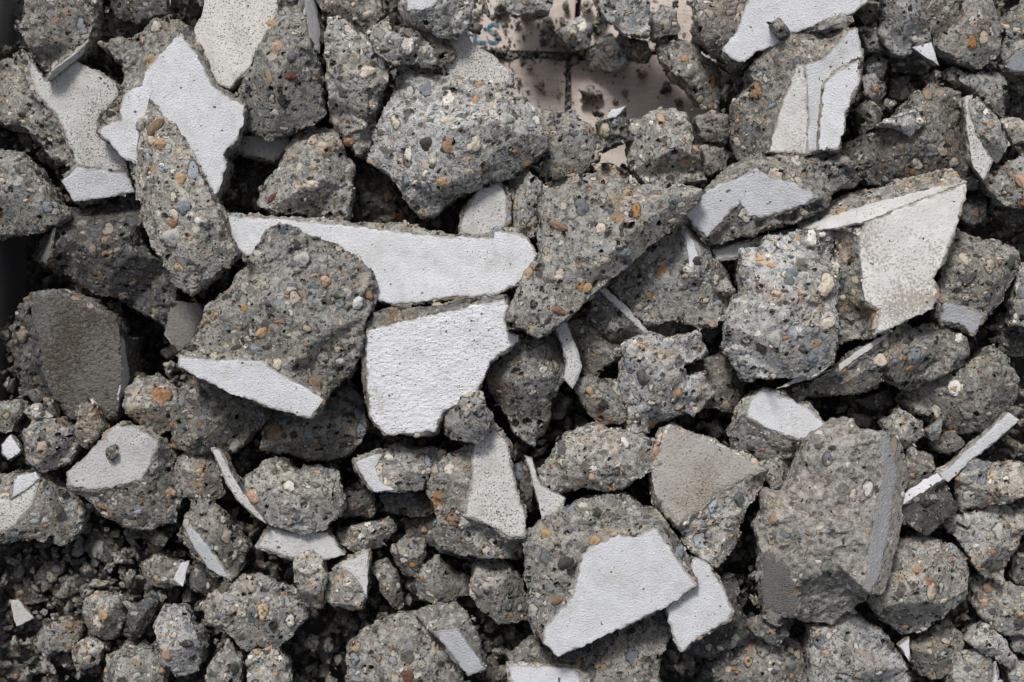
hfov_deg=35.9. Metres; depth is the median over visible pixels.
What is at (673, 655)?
concrete fragment
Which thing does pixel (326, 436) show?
concrete chunk
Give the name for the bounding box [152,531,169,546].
pebble
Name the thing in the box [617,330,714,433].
concrete chunk
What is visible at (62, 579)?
concrete fragment
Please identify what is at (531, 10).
concrete chunk
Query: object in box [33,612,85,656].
concrete chunk
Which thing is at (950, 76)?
concrete chunk
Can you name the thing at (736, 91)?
concrete chunk
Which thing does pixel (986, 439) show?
concrete slab
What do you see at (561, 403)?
concrete slab
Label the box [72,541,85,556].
concrete fragment
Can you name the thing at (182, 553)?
concrete fragment
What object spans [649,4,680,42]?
concrete chunk
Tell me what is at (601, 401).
concrete chunk
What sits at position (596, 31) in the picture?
concrete fragment
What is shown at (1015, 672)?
concrete chunk
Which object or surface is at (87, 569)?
concrete fragment
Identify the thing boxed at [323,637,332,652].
concrete fragment
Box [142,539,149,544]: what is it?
concrete fragment
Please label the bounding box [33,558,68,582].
concrete chunk
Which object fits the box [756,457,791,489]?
concrete chunk
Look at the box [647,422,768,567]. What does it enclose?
concrete slab
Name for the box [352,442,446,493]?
concrete chunk
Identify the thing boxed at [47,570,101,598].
concrete chunk
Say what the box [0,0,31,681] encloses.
container wall
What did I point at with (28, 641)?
concrete fragment
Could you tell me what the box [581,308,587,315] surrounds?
concrete fragment
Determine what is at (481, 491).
concrete chunk
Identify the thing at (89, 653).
concrete chunk
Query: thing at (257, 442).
concrete fragment
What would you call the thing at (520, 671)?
concrete slab
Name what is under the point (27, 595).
concrete chunk
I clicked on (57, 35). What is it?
concrete chunk
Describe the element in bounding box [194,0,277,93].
concrete slab
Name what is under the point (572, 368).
concrete shard
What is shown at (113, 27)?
concrete chunk
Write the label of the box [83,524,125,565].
concrete chunk
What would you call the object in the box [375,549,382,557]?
concrete fragment
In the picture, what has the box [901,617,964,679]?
concrete chunk
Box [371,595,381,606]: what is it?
concrete fragment
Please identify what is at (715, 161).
concrete chunk
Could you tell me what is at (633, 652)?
concrete chunk
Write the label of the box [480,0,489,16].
concrete fragment
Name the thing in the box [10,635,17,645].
concrete fragment
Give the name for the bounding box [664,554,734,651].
concrete chunk
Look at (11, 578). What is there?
concrete fragment
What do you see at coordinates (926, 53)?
concrete shard
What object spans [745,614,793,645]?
concrete chunk
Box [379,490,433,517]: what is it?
concrete chunk
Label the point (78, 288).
concrete fragment
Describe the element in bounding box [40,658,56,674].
concrete fragment
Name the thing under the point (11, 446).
concrete shard
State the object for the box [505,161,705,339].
concrete slab
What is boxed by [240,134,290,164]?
concrete slab
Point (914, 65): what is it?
concrete chunk
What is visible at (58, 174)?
concrete fragment
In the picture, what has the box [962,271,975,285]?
concrete fragment
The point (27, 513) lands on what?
concrete chunk
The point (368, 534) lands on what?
concrete chunk
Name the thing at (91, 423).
concrete chunk
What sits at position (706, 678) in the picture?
concrete fragment
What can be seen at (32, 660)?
concrete fragment
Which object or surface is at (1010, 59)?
concrete chunk
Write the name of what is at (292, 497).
concrete chunk
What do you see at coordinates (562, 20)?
concrete fragment
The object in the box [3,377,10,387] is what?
concrete fragment
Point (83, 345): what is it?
concrete chunk
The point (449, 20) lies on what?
concrete chunk
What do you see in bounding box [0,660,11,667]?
concrete fragment
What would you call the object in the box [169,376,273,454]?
concrete chunk
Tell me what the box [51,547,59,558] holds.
concrete fragment
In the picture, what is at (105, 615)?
concrete chunk
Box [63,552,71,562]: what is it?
concrete fragment
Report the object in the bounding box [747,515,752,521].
concrete fragment
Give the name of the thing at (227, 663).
concrete chunk
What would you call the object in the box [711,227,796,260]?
concrete slab
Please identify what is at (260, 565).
concrete fragment
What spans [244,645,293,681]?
concrete chunk
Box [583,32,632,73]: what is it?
concrete chunk
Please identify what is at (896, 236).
concrete chunk
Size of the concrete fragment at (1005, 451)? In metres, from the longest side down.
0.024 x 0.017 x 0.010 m
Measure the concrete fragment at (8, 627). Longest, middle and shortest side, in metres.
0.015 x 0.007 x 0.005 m
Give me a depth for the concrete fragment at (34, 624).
2.08 m
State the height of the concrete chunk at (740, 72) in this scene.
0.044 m
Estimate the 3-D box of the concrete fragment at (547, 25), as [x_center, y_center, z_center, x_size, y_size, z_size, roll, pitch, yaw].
[0.050,-0.438,2.198,0.019,0.028,0.024,24,72,-28]
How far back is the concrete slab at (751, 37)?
1.97 m
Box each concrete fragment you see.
[0,573,7,586]
[0,598,12,612]
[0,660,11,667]
[2,542,16,553]
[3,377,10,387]
[3,625,12,630]
[4,555,20,566]
[5,673,18,678]
[6,645,14,658]
[7,570,21,581]
[9,541,21,549]
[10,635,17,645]
[12,623,25,633]
[22,638,32,645]
[23,546,32,552]
[23,666,31,676]
[25,573,35,584]
[25,655,37,666]
[26,616,41,631]
[31,669,39,674]
[39,546,47,559]
[40,608,47,615]
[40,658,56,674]
[50,613,58,619]
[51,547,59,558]
[53,598,66,605]
[55,169,62,180]
[57,574,68,582]
[62,543,72,553]
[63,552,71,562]
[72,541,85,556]
[74,610,81,616]
[75,285,83,291]
[82,588,94,597]
[83,565,91,571]
[86,579,114,587]
[97,564,108,579]
[98,51,105,56]
[103,561,115,569]
[104,639,111,650]
[105,444,117,461]
[113,554,123,563]
[118,564,126,572]
[119,639,125,648]
[121,548,129,555]
[123,600,132,609]
[126,569,136,575]
[128,538,140,551]
[135,552,139,561]
[135,575,144,579]
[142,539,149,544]
[146,626,154,637]
[157,589,166,604]
[163,360,175,373]
[168,551,178,558]
[169,375,179,382]
[172,587,180,599]
[177,0,185,13]
[177,550,185,556]
[182,592,196,602]
[197,592,203,598]
[228,507,238,523]
[253,519,259,525]
[253,559,266,569]
[254,438,260,445]
[269,555,277,559]
[284,567,293,578]
[304,635,319,651]
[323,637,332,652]
[342,628,351,638]
[359,613,367,620]
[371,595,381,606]
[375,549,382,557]
[376,612,388,619]
[468,21,482,34]
[474,11,479,17]
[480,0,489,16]
[491,648,505,655]
[494,7,501,15]
[494,47,502,57]
[496,0,508,15]
[497,665,506,680]
[509,626,515,639]
[515,20,519,28]
[530,447,545,457]
[536,82,544,90]
[537,439,546,444]
[539,35,550,45]
[540,17,554,33]
[548,53,563,60]
[559,16,567,25]
[562,0,569,13]
[570,56,579,64]
[578,84,602,103]
[580,0,593,12]
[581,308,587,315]
[582,8,587,15]
[592,23,601,35]
[592,109,603,117]
[595,11,603,25]
[621,89,627,97]
[638,68,647,78]
[659,81,671,93]
[667,648,679,662]
[672,0,678,8]
[674,97,682,106]
[674,663,686,673]
[686,0,693,7]
[700,103,706,109]
[700,665,710,681]
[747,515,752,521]
[748,571,756,579]
[749,594,759,605]
[835,402,847,413]
[855,93,860,104]
[857,185,865,189]
[883,98,896,111]
[953,281,960,288]
[957,265,964,274]
[959,611,971,620]
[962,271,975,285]
[985,324,1001,330]
[987,337,995,343]
[994,447,1010,454]
[995,230,1005,237]
[1008,104,1020,114]
[1010,81,1023,92]
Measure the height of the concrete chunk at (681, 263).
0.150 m
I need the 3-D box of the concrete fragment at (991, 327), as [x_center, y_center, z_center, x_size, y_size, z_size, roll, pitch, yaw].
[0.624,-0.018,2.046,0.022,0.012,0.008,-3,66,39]
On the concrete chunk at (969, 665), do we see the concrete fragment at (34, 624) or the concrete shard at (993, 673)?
the concrete shard at (993, 673)
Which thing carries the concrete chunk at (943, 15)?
on the gravel
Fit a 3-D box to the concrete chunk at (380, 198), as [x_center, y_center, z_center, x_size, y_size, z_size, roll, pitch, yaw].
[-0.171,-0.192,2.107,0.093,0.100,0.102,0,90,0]
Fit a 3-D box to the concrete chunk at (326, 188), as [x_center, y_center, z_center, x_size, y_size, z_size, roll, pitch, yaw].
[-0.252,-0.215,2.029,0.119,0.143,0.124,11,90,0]
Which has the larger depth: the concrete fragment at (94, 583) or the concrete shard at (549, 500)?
the concrete fragment at (94, 583)
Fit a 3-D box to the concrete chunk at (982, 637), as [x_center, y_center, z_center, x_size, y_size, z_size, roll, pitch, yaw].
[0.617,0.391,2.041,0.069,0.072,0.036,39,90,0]
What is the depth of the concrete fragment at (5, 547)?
2.09 m
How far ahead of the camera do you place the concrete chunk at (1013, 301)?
2.00 m
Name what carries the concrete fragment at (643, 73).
on the tile at (642, 97)
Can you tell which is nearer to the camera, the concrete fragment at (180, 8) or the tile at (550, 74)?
the concrete fragment at (180, 8)
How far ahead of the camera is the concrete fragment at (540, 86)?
2.20 m
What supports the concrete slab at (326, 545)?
on the gravel
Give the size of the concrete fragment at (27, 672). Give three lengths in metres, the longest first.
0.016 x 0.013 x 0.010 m
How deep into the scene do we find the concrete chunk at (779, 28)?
1.95 m
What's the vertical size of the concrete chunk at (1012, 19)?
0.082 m
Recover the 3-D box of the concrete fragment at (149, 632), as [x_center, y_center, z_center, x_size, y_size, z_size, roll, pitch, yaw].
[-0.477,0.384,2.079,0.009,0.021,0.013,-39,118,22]
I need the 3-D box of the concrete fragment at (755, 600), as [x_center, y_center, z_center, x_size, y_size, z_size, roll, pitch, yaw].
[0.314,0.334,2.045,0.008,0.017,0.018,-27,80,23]
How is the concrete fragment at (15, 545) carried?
on the gravel
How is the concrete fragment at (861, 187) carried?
on the gravel
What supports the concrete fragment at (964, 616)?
on the gravel
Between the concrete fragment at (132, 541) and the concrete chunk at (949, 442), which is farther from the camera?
the concrete fragment at (132, 541)
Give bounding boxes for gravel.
[0,0,1023,681]
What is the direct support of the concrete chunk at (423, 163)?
on the gravel
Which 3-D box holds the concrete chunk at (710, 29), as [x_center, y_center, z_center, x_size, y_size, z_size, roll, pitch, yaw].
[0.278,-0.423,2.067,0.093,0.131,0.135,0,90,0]
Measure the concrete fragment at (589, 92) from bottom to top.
0.034 m
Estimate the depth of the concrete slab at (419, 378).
1.95 m
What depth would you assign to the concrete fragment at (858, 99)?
2.05 m
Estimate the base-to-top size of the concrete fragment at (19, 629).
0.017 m
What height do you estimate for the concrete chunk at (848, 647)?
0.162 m
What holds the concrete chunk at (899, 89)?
on the gravel
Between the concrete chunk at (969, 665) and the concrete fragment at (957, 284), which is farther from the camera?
the concrete chunk at (969, 665)
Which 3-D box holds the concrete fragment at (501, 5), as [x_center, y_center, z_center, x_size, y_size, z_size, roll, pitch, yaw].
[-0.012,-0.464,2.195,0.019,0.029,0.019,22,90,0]
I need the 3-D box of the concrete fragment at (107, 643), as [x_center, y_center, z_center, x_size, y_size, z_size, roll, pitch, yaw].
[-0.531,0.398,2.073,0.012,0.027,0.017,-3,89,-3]
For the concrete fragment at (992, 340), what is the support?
on the gravel
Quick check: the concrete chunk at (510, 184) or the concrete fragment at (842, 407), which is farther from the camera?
the concrete fragment at (842, 407)
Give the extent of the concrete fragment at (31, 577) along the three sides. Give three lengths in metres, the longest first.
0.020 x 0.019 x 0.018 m
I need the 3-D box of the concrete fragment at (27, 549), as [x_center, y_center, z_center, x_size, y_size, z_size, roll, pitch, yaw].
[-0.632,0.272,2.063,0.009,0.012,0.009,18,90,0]
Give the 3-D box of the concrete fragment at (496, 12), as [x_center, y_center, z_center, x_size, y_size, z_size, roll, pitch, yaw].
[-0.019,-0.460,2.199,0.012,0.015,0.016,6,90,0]
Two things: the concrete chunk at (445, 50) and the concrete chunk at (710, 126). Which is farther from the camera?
the concrete chunk at (710, 126)
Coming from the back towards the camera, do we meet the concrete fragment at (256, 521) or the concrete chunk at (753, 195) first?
the concrete fragment at (256, 521)
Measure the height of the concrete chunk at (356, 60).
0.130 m
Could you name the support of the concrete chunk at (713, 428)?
on the gravel
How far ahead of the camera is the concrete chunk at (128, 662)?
2.01 m
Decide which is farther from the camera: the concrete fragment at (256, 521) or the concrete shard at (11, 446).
the concrete fragment at (256, 521)
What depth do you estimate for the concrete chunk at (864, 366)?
1.98 m
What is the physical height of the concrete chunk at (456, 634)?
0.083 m
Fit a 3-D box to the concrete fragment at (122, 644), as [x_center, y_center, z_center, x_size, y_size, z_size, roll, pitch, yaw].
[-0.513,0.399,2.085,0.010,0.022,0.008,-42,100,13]
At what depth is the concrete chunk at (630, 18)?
2.04 m
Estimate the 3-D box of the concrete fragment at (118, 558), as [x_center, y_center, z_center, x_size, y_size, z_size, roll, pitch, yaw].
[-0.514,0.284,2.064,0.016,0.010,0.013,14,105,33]
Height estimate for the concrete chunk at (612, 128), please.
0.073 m
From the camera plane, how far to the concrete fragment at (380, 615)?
2.05 m
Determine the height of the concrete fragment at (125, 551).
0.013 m
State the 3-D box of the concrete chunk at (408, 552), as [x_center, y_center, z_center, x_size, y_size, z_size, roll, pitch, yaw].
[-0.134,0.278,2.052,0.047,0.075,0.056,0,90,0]
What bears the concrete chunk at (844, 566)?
on the gravel
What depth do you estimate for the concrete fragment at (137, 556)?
2.06 m
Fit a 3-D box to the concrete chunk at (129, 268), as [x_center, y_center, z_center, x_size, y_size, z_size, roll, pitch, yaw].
[-0.504,-0.121,2.082,0.207,0.166,0.142,29,90,0]
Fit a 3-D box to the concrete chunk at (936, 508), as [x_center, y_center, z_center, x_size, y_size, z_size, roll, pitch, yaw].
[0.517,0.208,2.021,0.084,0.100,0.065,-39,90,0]
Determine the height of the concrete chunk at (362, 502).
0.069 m
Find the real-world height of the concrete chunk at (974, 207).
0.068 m
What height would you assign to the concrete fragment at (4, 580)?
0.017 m
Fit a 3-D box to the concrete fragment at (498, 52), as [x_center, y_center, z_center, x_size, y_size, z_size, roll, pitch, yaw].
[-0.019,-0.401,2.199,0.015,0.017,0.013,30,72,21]
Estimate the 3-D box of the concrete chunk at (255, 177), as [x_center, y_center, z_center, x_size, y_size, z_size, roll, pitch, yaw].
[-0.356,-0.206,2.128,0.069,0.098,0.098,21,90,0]
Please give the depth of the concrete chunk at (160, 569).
2.05 m
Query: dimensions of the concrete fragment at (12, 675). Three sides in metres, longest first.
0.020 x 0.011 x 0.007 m
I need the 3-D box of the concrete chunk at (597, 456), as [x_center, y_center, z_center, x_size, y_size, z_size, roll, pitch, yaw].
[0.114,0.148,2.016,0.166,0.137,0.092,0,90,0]
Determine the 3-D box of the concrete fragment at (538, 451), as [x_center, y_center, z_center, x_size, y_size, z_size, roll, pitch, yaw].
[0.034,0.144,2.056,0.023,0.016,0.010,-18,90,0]
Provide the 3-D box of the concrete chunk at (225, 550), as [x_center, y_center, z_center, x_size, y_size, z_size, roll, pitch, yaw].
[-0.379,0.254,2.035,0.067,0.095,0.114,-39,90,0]
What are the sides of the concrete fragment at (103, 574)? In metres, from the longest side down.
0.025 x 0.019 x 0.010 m
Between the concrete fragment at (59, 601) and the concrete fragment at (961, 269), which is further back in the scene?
the concrete fragment at (59, 601)
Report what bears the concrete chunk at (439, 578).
on the gravel
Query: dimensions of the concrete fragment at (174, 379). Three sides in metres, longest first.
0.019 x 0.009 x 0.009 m
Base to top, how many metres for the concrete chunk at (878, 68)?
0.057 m
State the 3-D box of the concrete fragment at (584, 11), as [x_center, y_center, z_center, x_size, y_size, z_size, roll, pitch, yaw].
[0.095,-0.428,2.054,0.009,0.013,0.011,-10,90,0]
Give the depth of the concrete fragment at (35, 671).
2.06 m
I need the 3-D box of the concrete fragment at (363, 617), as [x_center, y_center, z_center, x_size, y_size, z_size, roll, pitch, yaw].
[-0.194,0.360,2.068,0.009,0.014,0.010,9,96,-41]
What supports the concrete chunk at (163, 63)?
on the gravel
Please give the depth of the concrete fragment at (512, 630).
2.06 m
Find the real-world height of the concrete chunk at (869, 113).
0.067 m
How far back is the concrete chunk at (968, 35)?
1.99 m
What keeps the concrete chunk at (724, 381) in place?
on the gravel
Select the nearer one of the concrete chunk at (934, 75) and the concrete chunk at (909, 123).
the concrete chunk at (909, 123)
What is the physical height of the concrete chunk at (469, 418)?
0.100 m
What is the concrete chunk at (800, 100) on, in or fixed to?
on the gravel
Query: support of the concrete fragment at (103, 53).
on the gravel
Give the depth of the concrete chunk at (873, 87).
2.02 m
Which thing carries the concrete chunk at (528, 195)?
on the gravel
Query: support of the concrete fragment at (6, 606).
on the gravel
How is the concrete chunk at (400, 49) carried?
on the concrete chunk at (445, 50)
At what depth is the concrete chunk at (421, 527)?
2.05 m
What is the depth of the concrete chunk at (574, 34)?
2.15 m
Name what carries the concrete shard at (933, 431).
on the concrete chunk at (984, 381)
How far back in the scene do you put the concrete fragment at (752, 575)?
2.07 m
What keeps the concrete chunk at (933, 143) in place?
on the gravel
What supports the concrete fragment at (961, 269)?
on the concrete chunk at (969, 308)
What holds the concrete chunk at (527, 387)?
on the gravel
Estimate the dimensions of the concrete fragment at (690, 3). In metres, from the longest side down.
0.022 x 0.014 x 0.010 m
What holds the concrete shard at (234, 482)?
on the concrete chunk at (292, 497)
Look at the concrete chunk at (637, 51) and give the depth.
2.13 m
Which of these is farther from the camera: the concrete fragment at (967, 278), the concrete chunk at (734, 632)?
the concrete chunk at (734, 632)
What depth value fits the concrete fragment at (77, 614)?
2.07 m
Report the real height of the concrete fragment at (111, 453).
0.008 m
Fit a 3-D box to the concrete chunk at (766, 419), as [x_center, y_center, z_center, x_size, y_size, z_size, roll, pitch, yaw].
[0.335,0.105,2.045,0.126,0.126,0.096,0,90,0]
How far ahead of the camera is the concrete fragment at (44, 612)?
2.06 m
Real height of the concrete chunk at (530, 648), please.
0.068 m
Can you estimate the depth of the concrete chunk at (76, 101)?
2.00 m
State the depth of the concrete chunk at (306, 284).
1.94 m
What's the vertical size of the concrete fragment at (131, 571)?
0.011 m
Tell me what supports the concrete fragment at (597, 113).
on the gravel
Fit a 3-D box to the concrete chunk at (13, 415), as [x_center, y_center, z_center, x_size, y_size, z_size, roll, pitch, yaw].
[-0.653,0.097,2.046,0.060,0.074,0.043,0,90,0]
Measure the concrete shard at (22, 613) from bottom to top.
0.017 m
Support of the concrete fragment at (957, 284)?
on the concrete chunk at (969, 308)
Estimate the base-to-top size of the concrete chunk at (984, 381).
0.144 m
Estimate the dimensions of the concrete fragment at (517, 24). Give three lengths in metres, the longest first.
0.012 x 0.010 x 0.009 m
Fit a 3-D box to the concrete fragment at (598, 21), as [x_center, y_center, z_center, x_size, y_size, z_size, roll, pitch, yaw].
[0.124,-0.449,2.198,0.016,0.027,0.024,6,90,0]
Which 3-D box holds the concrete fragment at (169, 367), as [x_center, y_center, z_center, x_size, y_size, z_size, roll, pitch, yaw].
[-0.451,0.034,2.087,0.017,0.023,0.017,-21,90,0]
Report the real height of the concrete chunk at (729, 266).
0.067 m
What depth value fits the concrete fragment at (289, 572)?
2.08 m
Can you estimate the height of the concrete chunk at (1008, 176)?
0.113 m
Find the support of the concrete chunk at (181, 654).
on the gravel
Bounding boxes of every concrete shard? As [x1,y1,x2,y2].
[1,434,22,459]
[9,597,34,625]
[211,447,265,522]
[524,455,565,518]
[555,321,581,388]
[896,636,910,660]
[912,42,939,65]
[924,417,942,440]
[959,95,992,179]
[987,661,1002,681]
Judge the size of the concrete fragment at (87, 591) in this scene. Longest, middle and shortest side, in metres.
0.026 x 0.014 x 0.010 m
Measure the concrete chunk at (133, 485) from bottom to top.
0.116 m
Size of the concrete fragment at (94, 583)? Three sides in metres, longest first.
0.036 x 0.016 x 0.014 m
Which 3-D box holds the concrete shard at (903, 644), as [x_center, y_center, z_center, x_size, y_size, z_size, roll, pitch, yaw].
[0.498,0.391,2.016,0.016,0.025,0.032,0,90,0]
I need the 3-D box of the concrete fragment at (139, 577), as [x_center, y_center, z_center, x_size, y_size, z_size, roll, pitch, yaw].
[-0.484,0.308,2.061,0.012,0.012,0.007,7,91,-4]
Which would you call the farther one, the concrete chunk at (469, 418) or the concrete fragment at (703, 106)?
the concrete fragment at (703, 106)
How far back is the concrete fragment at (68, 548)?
2.09 m
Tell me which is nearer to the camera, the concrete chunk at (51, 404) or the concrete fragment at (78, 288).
the concrete chunk at (51, 404)
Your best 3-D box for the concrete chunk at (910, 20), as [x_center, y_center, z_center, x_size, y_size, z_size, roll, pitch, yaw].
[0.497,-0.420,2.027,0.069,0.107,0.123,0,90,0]
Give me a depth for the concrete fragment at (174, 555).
2.07 m
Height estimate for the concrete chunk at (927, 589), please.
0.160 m
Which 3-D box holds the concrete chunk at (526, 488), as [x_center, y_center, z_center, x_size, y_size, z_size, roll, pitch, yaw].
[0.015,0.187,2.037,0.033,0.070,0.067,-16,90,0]
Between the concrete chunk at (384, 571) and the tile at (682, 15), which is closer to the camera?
the concrete chunk at (384, 571)
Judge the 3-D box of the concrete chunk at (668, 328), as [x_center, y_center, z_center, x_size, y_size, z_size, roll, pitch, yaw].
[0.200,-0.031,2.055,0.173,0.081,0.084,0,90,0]
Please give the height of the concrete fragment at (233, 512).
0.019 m
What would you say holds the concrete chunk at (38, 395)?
on the concrete chunk at (83, 345)
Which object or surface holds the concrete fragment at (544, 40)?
on the board at (531, 42)
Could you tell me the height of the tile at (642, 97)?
0.019 m
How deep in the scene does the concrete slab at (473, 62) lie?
1.99 m
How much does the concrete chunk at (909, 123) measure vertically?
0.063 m
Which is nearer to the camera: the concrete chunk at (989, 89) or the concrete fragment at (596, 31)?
the concrete chunk at (989, 89)
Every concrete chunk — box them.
[0,49,135,206]
[0,148,72,240]
[0,399,29,432]
[0,469,93,545]
[7,576,48,604]
[9,288,148,420]
[14,0,105,81]
[19,416,81,472]
[23,402,59,420]
[26,388,48,402]
[31,193,185,326]
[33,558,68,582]
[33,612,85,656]
[43,397,60,416]
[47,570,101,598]
[66,421,185,530]
[71,636,105,670]
[74,397,109,448]
[82,590,127,639]
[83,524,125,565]
[96,10,252,201]
[101,12,142,37]
[103,641,170,681]
[109,0,177,29]
[122,375,178,435]
[124,590,160,642]
[129,95,240,296]
[139,552,189,588]
[153,603,209,676]
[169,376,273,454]
[173,451,225,501]
[176,222,377,418]
[176,498,252,584]
[186,560,223,595]
[199,572,311,651]
[205,637,247,681]
[223,154,275,214]
[235,0,326,141]
[242,456,346,535]
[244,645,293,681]
[257,125,356,221]
[259,379,369,462]
[292,548,327,609]
[315,0,387,36]
[323,15,390,158]
[325,549,372,610]
[336,516,396,551]
[343,488,376,517]
[345,610,469,681]
[350,156,416,223]
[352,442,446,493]
[366,65,549,219]
[370,16,442,68]
[370,557,405,609]
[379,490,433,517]
[390,534,426,577]
[398,0,477,41]
[400,513,520,566]
[405,553,470,602]
[413,28,456,68]
[415,601,487,675]
[425,422,527,559]
[443,390,493,444]
[457,180,511,235]
[468,558,527,624]
[487,333,564,446]
[503,175,516,205]
[505,0,552,21]
[508,635,574,663]
[511,170,542,238]
[514,460,534,511]
[522,490,697,656]
[534,106,603,176]
[537,422,661,493]
[553,16,592,52]
[561,608,671,681]
[568,319,621,376]
[574,375,627,425]
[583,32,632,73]
[583,288,647,343]
[593,0,651,38]
[595,106,633,153]
[602,287,722,342]
[606,218,735,330]
[615,36,651,63]
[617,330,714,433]
[624,107,706,185]
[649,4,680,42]
[654,35,723,110]
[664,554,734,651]
[682,572,753,660]
[683,151,869,245]
[684,350,744,412]
[689,0,745,63]
[691,110,729,146]
[697,142,728,176]
[703,417,725,438]
[707,634,806,681]
[710,224,796,272]
[718,64,748,76]
[719,226,840,382]
[726,386,824,459]
[729,27,863,161]
[729,80,743,99]
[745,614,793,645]
[750,416,908,626]
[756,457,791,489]
[766,17,789,39]
[776,322,969,400]
[795,168,966,349]
[800,608,910,681]
[811,12,853,33]
[839,80,979,190]
[846,410,871,428]
[851,100,882,135]
[853,3,878,26]
[853,389,893,410]
[858,25,883,54]
[859,72,886,104]
[863,53,888,79]
[865,530,968,634]
[875,109,925,136]
[876,0,931,60]
[877,407,925,448]
[885,53,931,78]
[885,76,915,102]
[893,344,1019,433]
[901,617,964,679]
[902,472,957,535]
[903,447,935,484]
[923,0,960,42]
[925,70,941,86]
[925,430,964,454]
[926,228,1020,340]
[932,0,1003,71]
[941,67,968,89]
[941,503,1023,586]
[941,648,991,681]
[951,458,1023,512]
[955,70,1008,118]
[959,195,986,227]
[963,620,1017,668]
[967,572,1023,636]
[968,97,1009,163]
[975,155,1023,208]
[986,203,1023,232]
[986,309,1023,358]
[996,30,1023,77]
[999,117,1023,146]
[999,656,1023,681]
[1000,0,1023,38]
[1003,262,1023,327]
[1004,548,1023,585]
[1004,635,1023,653]
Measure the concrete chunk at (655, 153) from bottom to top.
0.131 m
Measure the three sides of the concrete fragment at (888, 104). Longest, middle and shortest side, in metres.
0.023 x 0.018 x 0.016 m
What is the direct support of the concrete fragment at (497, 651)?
on the gravel
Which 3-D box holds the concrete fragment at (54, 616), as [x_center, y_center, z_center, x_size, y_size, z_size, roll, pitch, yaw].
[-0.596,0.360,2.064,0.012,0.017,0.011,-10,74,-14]
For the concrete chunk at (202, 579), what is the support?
on the gravel
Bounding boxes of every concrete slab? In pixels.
[164,301,204,352]
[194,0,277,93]
[227,212,537,308]
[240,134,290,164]
[255,525,346,560]
[361,294,520,437]
[444,32,514,87]
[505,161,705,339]
[505,659,591,681]
[550,389,572,418]
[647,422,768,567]
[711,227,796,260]
[721,0,868,72]
[934,411,1018,481]
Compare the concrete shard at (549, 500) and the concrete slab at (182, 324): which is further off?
the concrete slab at (182, 324)
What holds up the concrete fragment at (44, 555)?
on the gravel
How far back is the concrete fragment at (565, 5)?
2.19 m
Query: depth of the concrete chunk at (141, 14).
2.02 m
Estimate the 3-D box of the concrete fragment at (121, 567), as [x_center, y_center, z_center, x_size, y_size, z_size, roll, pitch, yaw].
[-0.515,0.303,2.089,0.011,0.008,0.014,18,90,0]
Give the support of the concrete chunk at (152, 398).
on the gravel
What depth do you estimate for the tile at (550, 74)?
2.21 m
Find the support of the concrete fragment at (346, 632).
on the gravel
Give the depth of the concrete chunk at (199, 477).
2.02 m
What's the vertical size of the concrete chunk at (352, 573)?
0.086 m
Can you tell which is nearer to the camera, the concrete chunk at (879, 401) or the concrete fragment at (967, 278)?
the concrete fragment at (967, 278)
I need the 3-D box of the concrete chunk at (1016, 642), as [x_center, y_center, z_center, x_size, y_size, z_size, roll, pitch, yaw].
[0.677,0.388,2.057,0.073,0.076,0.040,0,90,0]
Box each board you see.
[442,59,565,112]
[466,0,575,53]
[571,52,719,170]
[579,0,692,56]
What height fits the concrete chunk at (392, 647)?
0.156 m
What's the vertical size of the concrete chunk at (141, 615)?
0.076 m
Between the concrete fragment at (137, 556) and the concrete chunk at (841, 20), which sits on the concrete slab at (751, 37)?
the concrete chunk at (841, 20)
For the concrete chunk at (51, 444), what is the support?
on the gravel
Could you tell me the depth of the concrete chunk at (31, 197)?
1.99 m
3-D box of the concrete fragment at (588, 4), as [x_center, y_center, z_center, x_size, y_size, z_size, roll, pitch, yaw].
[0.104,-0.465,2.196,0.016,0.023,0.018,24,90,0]
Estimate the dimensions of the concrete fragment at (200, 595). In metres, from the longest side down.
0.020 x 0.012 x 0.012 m
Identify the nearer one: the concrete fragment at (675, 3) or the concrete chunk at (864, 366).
the concrete chunk at (864, 366)
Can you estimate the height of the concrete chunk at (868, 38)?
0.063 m
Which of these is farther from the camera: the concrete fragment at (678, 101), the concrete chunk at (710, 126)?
the concrete fragment at (678, 101)
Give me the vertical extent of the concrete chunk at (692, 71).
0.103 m
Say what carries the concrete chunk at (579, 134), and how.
on the gravel

